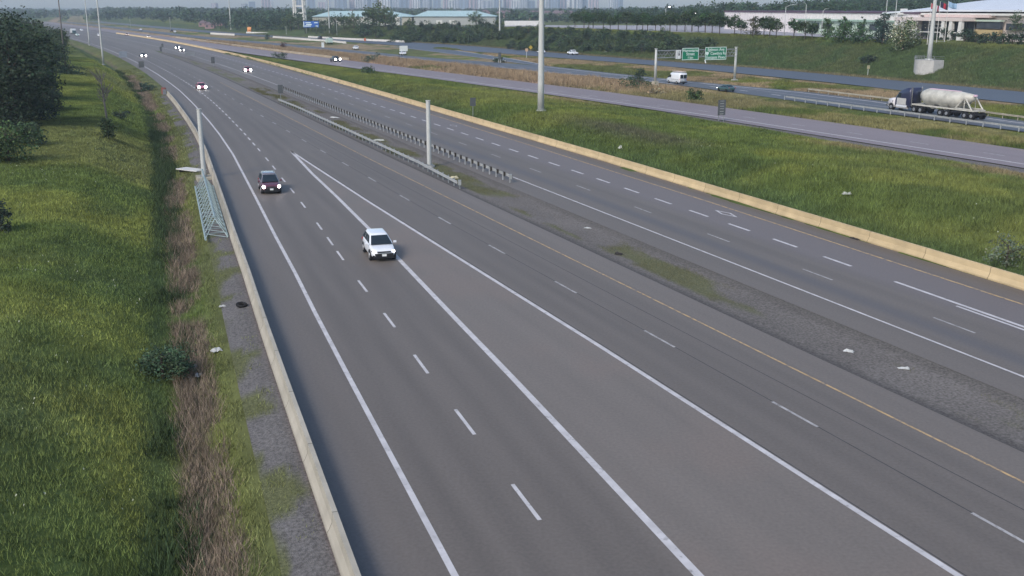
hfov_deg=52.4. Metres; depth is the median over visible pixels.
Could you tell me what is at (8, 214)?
bush
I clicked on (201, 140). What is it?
sign column
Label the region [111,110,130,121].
shrub
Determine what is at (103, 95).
dead sapling
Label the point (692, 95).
bush
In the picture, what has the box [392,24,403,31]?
bush
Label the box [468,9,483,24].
broad tree
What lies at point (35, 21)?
broad tree
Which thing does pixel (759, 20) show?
street tree
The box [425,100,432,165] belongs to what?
sign column
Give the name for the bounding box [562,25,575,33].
bush
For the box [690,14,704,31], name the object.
street tree
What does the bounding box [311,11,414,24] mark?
warehouse
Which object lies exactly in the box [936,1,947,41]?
flagpole
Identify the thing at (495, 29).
bush
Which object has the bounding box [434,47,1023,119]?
grass
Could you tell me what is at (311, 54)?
concrete barrier
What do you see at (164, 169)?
weeds
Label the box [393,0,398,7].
apartment tower
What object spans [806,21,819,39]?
street tree
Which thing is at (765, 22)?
street tree
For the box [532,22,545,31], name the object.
bush
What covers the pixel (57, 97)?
bush
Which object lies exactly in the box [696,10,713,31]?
street tree
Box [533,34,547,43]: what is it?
bush
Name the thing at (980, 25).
window
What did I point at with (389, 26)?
bush
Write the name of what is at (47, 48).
broad tree
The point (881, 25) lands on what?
spruce tree
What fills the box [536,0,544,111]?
mast light
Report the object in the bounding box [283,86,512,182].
guardrail
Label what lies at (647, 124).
grass
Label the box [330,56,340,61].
pickup truck
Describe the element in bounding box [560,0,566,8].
apartment tower
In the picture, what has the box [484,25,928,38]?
parking lot
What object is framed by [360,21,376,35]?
broad tree
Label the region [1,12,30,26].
broad tree
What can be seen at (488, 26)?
bush
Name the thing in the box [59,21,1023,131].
road
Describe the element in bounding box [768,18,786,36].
street tree
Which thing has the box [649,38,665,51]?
bush
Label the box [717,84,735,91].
sedan car
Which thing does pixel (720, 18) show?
street tree
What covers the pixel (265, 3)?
apartment tower
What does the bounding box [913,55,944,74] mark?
retaining block
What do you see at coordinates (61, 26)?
utility pole
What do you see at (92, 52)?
ground
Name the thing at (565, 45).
bush
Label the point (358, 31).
broad tree
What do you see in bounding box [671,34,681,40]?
bush
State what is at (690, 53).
road sign
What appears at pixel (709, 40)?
bush
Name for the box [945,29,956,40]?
shrub
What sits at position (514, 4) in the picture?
apartment tower
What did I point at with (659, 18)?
street tree
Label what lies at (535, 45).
bush
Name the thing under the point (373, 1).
apartment tower
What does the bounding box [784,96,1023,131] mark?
guardrail
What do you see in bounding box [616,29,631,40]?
bush
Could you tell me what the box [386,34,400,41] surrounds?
bush
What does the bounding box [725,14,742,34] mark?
street tree
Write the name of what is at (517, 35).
bush
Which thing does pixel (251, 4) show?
apartment tower
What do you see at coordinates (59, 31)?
broad tree
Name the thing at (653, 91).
bush
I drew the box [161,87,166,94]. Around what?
crash cushion
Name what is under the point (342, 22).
broad tree
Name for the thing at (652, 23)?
street tree
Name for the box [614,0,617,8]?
apartment tower
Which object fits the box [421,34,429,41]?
bush
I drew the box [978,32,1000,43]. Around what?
shrub
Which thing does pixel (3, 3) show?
sky
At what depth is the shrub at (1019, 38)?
261.98 m
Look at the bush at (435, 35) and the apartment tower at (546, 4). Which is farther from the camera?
the apartment tower at (546, 4)
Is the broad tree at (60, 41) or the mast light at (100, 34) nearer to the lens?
the broad tree at (60, 41)
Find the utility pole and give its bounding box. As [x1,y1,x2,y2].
[58,0,65,62]
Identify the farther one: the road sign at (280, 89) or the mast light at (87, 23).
the mast light at (87, 23)
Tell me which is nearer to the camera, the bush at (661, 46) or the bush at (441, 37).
the bush at (661, 46)
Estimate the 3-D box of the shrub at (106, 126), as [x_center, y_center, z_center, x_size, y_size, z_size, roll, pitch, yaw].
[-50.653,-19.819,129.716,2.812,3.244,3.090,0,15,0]
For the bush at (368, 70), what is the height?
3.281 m
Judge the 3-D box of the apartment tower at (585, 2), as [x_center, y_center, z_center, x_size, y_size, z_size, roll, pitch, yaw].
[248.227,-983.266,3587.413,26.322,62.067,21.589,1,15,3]
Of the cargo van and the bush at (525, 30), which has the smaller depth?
the cargo van
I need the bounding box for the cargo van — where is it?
[667,71,686,83]
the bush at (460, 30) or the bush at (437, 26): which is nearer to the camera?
the bush at (460, 30)
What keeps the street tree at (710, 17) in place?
on the ground at (92, 52)
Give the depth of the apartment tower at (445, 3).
3514.93 m
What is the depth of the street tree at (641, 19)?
422.67 m
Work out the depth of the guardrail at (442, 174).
130.29 m
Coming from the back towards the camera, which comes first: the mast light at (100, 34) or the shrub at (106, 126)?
the mast light at (100, 34)
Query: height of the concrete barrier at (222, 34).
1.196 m
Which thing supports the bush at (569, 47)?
on the ground at (92, 52)
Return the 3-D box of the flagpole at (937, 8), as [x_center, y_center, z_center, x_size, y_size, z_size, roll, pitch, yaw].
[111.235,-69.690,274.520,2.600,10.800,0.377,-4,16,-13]
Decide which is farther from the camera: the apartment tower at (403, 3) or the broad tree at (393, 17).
the apartment tower at (403, 3)
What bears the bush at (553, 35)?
on the ground at (92, 52)
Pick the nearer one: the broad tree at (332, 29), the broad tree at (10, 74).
the broad tree at (10, 74)
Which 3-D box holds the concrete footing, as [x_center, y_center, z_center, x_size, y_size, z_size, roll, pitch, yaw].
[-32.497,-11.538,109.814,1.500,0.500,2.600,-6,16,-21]
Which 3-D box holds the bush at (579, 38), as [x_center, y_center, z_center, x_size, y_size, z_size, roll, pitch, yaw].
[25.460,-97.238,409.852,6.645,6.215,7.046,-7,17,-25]
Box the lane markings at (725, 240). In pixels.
[159,48,1023,542]
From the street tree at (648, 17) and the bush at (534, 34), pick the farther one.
the bush at (534, 34)
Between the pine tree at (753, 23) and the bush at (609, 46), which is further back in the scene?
the bush at (609, 46)
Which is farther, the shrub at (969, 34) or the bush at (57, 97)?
the shrub at (969, 34)
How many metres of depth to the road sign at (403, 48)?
397.80 m
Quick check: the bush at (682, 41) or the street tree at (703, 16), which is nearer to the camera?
the bush at (682, 41)
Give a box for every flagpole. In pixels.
[927,4,938,43]
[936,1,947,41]
[944,1,956,41]
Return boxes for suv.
[258,170,281,193]
[362,228,395,260]
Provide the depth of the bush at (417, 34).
528.88 m
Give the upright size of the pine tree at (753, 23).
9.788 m
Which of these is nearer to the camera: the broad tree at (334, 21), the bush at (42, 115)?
the bush at (42, 115)
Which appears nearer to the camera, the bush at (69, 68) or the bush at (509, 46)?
the bush at (69, 68)
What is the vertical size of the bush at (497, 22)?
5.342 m
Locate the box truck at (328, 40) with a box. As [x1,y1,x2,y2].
[325,38,332,43]
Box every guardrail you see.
[278,99,460,188]
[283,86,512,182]
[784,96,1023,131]
[808,88,1023,119]
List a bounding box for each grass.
[190,39,1023,148]
[225,52,1023,274]
[319,25,1023,91]
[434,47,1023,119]
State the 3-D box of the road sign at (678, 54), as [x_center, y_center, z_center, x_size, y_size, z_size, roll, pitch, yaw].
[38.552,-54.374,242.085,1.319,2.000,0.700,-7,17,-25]
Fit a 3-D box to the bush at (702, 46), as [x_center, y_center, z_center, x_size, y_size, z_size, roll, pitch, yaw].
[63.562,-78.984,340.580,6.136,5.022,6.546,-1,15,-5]
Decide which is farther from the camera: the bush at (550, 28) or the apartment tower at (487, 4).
the apartment tower at (487, 4)
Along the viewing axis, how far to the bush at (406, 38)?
519.20 m
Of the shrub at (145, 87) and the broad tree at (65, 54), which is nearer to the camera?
the shrub at (145, 87)
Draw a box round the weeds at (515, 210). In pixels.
[251,88,1023,429]
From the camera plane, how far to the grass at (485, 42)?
296.17 m
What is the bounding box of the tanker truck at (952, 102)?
[886,87,986,119]
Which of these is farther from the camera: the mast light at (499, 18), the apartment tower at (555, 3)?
the apartment tower at (555, 3)
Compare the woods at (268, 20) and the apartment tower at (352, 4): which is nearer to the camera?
the woods at (268, 20)
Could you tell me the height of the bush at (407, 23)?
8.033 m
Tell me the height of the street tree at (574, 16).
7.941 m
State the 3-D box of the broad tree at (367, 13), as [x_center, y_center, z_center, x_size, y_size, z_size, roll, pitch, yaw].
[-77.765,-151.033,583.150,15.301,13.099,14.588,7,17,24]
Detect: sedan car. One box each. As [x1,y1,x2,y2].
[195,82,206,89]
[243,66,251,71]
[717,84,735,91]
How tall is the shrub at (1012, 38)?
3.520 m
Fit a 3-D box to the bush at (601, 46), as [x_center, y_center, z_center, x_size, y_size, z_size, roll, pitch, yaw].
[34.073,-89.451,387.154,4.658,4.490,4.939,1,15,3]
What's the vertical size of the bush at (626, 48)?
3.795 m
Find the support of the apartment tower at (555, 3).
on the ground at (92, 52)
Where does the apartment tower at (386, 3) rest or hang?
on the ground at (92, 52)
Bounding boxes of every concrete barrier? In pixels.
[116,32,1023,290]
[167,91,360,575]
[176,37,349,59]
[210,32,234,35]
[273,36,346,43]
[308,36,409,42]
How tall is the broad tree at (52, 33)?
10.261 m
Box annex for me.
[363,17,401,24]
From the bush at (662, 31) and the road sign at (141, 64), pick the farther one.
the bush at (662, 31)
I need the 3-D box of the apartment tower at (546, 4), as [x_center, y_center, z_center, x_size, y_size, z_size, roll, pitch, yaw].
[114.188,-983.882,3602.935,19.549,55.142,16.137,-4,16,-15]
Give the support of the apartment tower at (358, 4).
on the ground at (92, 52)
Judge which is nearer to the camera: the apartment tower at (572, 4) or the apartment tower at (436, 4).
the apartment tower at (572, 4)
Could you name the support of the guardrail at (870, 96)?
on the ground at (92, 52)
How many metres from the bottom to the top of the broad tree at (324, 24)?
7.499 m
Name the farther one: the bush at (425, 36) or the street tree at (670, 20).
the bush at (425, 36)
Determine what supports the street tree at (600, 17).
on the ground at (92, 52)
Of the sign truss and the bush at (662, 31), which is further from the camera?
the bush at (662, 31)
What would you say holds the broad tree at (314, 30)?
on the ground at (92, 52)
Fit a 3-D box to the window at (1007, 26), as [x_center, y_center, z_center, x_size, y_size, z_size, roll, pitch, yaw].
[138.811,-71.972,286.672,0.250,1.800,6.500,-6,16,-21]
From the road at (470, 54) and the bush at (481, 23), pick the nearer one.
the road at (470, 54)
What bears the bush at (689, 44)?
on the ground at (92, 52)
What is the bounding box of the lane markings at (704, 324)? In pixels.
[220,56,1023,482]
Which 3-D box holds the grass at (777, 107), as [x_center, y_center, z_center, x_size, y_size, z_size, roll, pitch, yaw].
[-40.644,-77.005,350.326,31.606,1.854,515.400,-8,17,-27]
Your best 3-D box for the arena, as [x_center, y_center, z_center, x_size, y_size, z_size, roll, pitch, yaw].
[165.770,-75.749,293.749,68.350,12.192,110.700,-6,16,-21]
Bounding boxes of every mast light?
[85,1,89,44]
[96,0,104,64]
[328,0,329,32]
[499,0,500,36]
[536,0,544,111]
[925,0,936,59]
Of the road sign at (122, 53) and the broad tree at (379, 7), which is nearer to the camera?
the road sign at (122, 53)
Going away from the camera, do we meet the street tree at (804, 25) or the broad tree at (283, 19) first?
the street tree at (804, 25)
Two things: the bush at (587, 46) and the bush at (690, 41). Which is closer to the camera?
the bush at (690, 41)
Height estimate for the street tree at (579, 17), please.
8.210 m
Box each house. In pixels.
[199,20,206,26]
[205,22,215,28]
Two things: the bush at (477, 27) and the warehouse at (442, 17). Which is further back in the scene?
the warehouse at (442, 17)
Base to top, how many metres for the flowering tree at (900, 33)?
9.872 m
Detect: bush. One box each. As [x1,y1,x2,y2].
[0,88,43,125]
[0,117,46,161]
[0,198,12,232]
[6,119,48,146]
[18,88,59,121]
[31,68,60,97]
[37,85,64,108]
[45,61,87,75]
[128,342,197,385]
[272,52,287,58]
[359,66,374,72]
[362,51,381,62]
[385,21,395,29]
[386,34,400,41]
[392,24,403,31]
[399,34,410,42]
[403,18,415,27]
[408,32,422,39]
[410,33,421,41]
[417,20,435,30]
[417,26,428,36]
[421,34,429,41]
[424,31,439,42]
[425,22,435,30]
[432,22,444,30]
[436,33,449,42]
[440,22,449,29]
[443,33,452,42]
[448,21,460,28]
[449,33,457,42]
[457,30,469,43]
[458,25,469,33]
[462,32,478,42]
[471,24,483,30]
[472,28,485,36]
[478,18,489,26]
[482,23,494,29]
[489,25,506,33]
[492,20,503,26]
[492,57,504,62]
[494,30,508,38]
[501,31,514,39]
[505,41,516,48]
[511,43,521,49]
[513,31,524,39]
[514,25,522,33]
[520,25,534,34]
[527,38,538,50]
[529,31,538,39]
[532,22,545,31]
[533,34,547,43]
[544,27,555,32]
[545,36,553,42]
[545,43,554,50]
[550,30,560,40]
[550,40,564,51]
[558,43,570,51]
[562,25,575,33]
[562,45,574,51]
[569,33,583,46]
[579,41,593,51]
[582,30,593,40]
[589,33,605,44]
[597,29,610,39]
[597,42,609,50]
[605,43,615,51]
[610,30,625,39]
[612,43,623,51]
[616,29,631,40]
[617,73,655,87]
[621,46,629,52]
[630,29,647,38]
[633,40,648,52]
[634,68,646,82]
[642,31,654,39]
[644,42,652,52]
[645,87,666,94]
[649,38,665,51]
[654,27,670,41]
[654,42,670,52]
[661,45,674,52]
[663,38,672,45]
[664,32,675,39]
[664,37,676,46]
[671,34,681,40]
[678,37,686,45]
[683,36,700,46]
[684,43,692,47]
[685,88,703,99]
[692,36,703,44]
[692,44,705,52]
[696,40,714,52]
[700,37,718,45]
[858,54,877,62]
[981,231,1023,269]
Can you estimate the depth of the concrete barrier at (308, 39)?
559.85 m
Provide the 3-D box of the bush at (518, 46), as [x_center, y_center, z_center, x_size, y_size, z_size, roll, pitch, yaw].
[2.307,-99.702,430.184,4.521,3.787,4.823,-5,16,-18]
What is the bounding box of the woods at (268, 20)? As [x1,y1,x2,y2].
[204,9,305,30]
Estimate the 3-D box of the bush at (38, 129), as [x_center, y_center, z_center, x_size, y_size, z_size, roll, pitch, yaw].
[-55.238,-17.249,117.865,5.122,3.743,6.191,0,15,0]
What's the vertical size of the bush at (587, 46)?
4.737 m
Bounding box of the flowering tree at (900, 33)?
[883,15,925,50]
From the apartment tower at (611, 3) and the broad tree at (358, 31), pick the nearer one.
the broad tree at (358, 31)
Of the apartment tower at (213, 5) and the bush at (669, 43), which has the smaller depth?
the bush at (669, 43)
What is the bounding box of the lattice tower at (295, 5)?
[292,0,306,25]
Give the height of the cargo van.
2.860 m
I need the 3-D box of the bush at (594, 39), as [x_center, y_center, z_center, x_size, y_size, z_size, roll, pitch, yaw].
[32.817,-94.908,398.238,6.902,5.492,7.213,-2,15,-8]
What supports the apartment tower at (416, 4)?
on the ground at (92, 52)
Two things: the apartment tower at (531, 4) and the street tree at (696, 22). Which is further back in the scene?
the apartment tower at (531, 4)
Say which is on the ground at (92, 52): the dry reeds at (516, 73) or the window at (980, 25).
the dry reeds at (516, 73)
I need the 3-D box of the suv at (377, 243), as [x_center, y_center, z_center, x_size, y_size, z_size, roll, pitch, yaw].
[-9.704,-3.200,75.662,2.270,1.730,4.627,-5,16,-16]
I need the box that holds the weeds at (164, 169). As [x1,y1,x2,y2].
[112,70,218,575]
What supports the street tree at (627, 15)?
on the ground at (92, 52)
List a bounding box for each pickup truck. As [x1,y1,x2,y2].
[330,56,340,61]
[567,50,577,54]
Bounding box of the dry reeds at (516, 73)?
[208,39,727,94]
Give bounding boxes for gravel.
[155,50,1023,452]
[159,95,340,575]
[661,111,1023,172]
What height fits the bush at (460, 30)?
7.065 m
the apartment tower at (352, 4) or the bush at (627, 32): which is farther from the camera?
the apartment tower at (352, 4)
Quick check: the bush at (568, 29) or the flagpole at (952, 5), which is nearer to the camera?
the flagpole at (952, 5)
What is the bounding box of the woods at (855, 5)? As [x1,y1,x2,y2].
[577,0,981,24]
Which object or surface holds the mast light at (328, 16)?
on the ground at (92, 52)
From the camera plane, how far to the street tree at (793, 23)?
323.20 m
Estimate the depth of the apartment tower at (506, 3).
3530.24 m
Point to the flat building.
(854, 17)
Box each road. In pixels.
[27,22,1023,398]
[32,26,1023,575]
[44,22,1023,167]
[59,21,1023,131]
[88,21,1023,103]
[399,46,549,65]
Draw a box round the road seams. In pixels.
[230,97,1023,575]
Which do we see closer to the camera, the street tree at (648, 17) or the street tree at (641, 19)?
the street tree at (648, 17)
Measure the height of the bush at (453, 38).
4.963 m
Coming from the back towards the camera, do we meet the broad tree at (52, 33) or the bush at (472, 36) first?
the bush at (472, 36)
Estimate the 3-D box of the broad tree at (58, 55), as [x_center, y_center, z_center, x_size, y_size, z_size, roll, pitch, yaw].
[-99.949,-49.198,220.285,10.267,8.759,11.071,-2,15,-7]
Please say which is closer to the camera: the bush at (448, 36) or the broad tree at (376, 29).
the bush at (448, 36)
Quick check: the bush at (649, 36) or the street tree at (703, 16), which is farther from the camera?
the street tree at (703, 16)
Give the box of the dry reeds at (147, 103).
[122,75,267,575]
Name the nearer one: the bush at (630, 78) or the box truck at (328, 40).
the bush at (630, 78)
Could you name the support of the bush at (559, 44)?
on the ground at (92, 52)
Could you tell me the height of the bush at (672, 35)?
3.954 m
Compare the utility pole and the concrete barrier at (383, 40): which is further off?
the concrete barrier at (383, 40)
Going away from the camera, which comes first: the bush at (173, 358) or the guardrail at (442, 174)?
the bush at (173, 358)
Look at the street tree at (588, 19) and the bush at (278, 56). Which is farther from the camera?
the street tree at (588, 19)
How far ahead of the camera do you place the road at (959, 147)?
176.07 m
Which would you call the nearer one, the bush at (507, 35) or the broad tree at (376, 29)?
the bush at (507, 35)
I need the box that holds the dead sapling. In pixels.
[90,64,110,118]
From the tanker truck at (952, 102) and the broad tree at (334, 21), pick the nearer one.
the tanker truck at (952, 102)
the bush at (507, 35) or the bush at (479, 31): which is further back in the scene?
the bush at (479, 31)
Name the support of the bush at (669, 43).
on the ground at (92, 52)
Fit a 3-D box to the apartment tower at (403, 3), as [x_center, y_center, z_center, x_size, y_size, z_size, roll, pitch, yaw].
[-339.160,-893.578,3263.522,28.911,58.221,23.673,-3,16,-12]
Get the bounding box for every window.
[976,22,1002,28]
[1005,23,1023,29]
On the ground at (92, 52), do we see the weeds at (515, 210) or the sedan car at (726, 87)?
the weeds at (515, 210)
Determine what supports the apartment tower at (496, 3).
on the ground at (92, 52)
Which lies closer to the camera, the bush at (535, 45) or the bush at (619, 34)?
the bush at (619, 34)
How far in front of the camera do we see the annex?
740.34 m
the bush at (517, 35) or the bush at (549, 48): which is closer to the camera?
the bush at (549, 48)
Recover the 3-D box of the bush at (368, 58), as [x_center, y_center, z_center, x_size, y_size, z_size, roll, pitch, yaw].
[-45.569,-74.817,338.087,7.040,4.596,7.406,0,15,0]
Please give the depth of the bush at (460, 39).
489.41 m
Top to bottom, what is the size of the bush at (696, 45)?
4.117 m
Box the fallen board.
[176,167,206,172]
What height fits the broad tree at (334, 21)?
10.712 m
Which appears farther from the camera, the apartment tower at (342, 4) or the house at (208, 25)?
the apartment tower at (342, 4)
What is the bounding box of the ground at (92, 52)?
[0,6,1023,575]
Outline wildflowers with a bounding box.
[2,142,145,512]
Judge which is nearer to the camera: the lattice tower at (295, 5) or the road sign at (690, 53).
the road sign at (690, 53)
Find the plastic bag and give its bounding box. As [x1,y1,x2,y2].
[210,347,222,351]
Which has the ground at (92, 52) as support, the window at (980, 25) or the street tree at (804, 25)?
the street tree at (804, 25)
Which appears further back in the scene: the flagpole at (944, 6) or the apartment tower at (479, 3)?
the apartment tower at (479, 3)
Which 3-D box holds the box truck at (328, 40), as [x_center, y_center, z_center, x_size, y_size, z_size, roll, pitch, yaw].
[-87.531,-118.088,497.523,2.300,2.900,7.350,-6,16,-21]
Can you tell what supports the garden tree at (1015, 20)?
on the ground at (92, 52)
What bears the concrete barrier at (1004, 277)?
on the ground at (92, 52)
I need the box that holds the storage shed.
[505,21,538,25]
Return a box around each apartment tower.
[211,3,217,7]
[248,2,254,7]
[261,0,270,7]
[307,0,315,7]
[318,2,325,8]
[326,0,331,8]
[337,0,346,9]
[349,0,354,8]
[355,0,362,8]
[362,0,370,8]
[370,0,378,7]
[381,0,392,8]
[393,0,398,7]
[399,0,408,7]
[412,0,421,8]
[422,0,431,8]
[433,0,440,8]
[443,0,448,8]
[448,1,454,8]
[453,0,459,8]
[460,0,468,8]
[469,0,476,8]
[477,0,482,8]
[482,1,491,8]
[494,0,501,7]
[503,0,512,7]
[511,1,518,8]
[520,0,528,7]
[529,1,534,7]
[544,0,547,8]
[551,0,559,8]
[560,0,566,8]
[567,0,577,8]
[577,0,582,8]
[583,0,587,7]
[589,0,598,8]
[608,0,613,7]
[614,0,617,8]
[618,0,622,8]
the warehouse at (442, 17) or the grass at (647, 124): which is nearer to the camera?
the grass at (647, 124)
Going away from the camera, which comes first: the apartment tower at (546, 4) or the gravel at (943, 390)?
the gravel at (943, 390)
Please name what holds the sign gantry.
on the ground at (92, 52)
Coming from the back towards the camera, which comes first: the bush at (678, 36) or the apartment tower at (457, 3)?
the apartment tower at (457, 3)
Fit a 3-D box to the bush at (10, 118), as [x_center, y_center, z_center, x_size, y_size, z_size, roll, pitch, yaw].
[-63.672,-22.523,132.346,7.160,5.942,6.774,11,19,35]
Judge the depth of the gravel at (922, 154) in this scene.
133.45 m
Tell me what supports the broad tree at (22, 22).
on the ground at (92, 52)
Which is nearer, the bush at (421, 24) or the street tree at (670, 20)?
the street tree at (670, 20)
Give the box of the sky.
[0,0,916,7]
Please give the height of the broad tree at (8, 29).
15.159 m
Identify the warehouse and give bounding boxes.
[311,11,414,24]
[414,11,495,24]
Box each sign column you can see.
[196,109,207,176]
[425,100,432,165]
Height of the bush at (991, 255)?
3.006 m
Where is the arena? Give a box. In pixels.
[882,0,1023,41]
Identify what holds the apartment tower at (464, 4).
on the ground at (92, 52)
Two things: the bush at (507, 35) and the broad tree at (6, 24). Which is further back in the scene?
the bush at (507, 35)
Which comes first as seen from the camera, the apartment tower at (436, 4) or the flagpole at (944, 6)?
the flagpole at (944, 6)
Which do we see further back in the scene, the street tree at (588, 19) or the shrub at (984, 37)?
the street tree at (588, 19)
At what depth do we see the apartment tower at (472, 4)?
3417.66 m
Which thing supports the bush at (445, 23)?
on the ground at (92, 52)
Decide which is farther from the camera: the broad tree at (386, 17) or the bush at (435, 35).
the broad tree at (386, 17)
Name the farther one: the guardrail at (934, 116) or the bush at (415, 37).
the bush at (415, 37)
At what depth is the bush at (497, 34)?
472.04 m
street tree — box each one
[568,12,580,22]
[576,10,589,22]
[581,12,595,26]
[595,10,611,27]
[603,15,615,27]
[611,12,625,29]
[618,11,631,29]
[629,12,645,29]
[638,11,648,28]
[640,13,654,29]
[650,15,660,29]
[654,13,666,29]
[661,10,679,29]
[675,12,691,31]
[684,7,700,31]
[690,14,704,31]
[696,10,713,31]
[704,13,717,32]
[710,12,728,33]
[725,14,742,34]
[736,20,749,29]
[754,16,769,35]
[760,16,779,35]
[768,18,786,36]
[788,18,801,37]
[796,21,811,39]
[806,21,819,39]
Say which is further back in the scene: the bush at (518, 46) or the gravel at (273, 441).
the bush at (518, 46)
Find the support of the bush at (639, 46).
on the ground at (92, 52)
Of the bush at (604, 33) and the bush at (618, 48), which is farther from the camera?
the bush at (604, 33)
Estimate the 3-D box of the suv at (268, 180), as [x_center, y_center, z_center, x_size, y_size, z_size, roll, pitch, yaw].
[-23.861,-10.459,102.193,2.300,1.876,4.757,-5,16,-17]
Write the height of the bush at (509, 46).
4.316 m
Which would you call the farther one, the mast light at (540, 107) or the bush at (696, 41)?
the bush at (696, 41)
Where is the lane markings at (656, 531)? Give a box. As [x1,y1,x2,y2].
[68,33,1023,575]
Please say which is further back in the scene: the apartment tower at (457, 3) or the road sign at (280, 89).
the apartment tower at (457, 3)
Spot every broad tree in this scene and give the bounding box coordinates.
[0,5,70,124]
[0,11,43,91]
[0,14,21,41]
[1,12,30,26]
[4,22,63,75]
[10,17,42,38]
[20,24,60,51]
[25,19,43,31]
[30,24,67,52]
[32,37,63,71]
[46,38,70,67]
[47,28,71,52]
[48,33,72,55]
[279,12,300,30]
[289,15,305,29]
[299,27,309,33]
[311,25,319,32]
[319,19,331,29]
[326,12,342,27]
[327,27,335,33]
[336,15,349,28]
[342,11,360,27]
[355,20,374,36]
[356,8,385,27]
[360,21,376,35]
[361,0,395,26]
[368,25,382,36]
[372,6,397,27]
[387,9,400,24]
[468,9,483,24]
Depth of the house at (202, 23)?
841.12 m
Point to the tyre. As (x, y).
(241, 304)
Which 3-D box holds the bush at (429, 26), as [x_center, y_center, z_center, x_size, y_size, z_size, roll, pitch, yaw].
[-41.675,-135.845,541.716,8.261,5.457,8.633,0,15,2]
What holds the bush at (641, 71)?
on the ground at (92, 52)
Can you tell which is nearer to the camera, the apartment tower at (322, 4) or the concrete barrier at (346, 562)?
the concrete barrier at (346, 562)
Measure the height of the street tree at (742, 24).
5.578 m
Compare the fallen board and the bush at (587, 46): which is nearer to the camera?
the fallen board
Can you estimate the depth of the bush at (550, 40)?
428.58 m
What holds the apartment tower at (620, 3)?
on the ground at (92, 52)
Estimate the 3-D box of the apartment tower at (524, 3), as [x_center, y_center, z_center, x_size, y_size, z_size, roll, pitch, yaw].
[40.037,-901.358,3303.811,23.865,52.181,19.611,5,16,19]
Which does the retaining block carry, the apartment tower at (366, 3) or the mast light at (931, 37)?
the mast light at (931, 37)
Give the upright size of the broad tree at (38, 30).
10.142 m
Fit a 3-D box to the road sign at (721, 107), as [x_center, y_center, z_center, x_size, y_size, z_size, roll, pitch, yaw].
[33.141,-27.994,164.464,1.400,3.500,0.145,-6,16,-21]
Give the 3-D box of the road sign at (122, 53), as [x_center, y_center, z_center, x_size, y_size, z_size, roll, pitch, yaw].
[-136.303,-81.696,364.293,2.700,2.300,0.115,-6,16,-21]
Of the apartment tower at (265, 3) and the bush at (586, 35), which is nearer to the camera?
the bush at (586, 35)
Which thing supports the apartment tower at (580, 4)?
on the ground at (92, 52)
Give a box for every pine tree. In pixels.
[740,7,761,36]
[819,17,833,39]
[826,9,859,42]
[848,16,872,42]
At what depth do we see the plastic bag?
56.02 m
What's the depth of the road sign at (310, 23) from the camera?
620.23 m
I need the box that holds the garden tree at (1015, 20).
[1005,9,1023,42]
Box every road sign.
[118,51,126,57]
[138,61,143,67]
[278,85,282,96]
[303,21,318,33]
[399,46,407,50]
[470,98,475,108]
[675,50,680,58]
[682,48,698,59]
[705,47,726,62]
[718,100,725,121]
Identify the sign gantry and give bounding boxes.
[651,47,737,84]
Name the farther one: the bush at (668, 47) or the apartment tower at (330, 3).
the apartment tower at (330, 3)
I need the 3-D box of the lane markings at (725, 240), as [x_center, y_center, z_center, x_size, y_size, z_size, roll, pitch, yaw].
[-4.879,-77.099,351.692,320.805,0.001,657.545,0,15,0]
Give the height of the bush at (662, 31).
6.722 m
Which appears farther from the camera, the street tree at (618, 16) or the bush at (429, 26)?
the bush at (429, 26)
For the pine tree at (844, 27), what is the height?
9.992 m
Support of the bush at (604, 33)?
on the ground at (92, 52)
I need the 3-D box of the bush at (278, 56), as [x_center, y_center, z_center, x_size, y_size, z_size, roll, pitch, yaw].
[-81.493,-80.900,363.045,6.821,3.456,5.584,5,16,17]
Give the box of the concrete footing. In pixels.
[195,174,211,182]
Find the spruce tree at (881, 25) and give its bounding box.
[869,13,899,43]
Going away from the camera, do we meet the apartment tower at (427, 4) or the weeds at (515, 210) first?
the weeds at (515, 210)
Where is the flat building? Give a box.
[724,9,1023,37]
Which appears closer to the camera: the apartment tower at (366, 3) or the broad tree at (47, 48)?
the broad tree at (47, 48)
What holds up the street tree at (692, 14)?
on the ground at (92, 52)
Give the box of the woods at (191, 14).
[0,4,675,23]
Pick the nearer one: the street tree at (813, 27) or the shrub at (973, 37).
the shrub at (973, 37)
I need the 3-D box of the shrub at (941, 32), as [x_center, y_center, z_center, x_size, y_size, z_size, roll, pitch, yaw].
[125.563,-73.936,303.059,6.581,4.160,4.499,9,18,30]
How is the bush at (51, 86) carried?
on the ground at (92, 52)
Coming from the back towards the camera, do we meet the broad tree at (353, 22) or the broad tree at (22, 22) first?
the broad tree at (353, 22)
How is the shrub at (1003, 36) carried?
on the ground at (92, 52)
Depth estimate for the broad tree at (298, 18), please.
653.61 m
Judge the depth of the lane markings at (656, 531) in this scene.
50.39 m
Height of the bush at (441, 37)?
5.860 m
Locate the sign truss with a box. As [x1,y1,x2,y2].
[194,169,228,240]
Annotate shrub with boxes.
[94,116,117,138]
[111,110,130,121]
[139,82,155,92]
[923,31,938,39]
[934,27,948,39]
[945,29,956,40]
[954,27,975,41]
[964,30,979,41]
[970,33,981,42]
[977,32,992,43]
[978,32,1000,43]
[996,32,1011,44]
[1006,34,1023,44]
[1011,32,1023,44]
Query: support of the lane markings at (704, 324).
on the road at (861, 282)
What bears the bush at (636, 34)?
on the ground at (92, 52)
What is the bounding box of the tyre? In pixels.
[236,302,246,307]

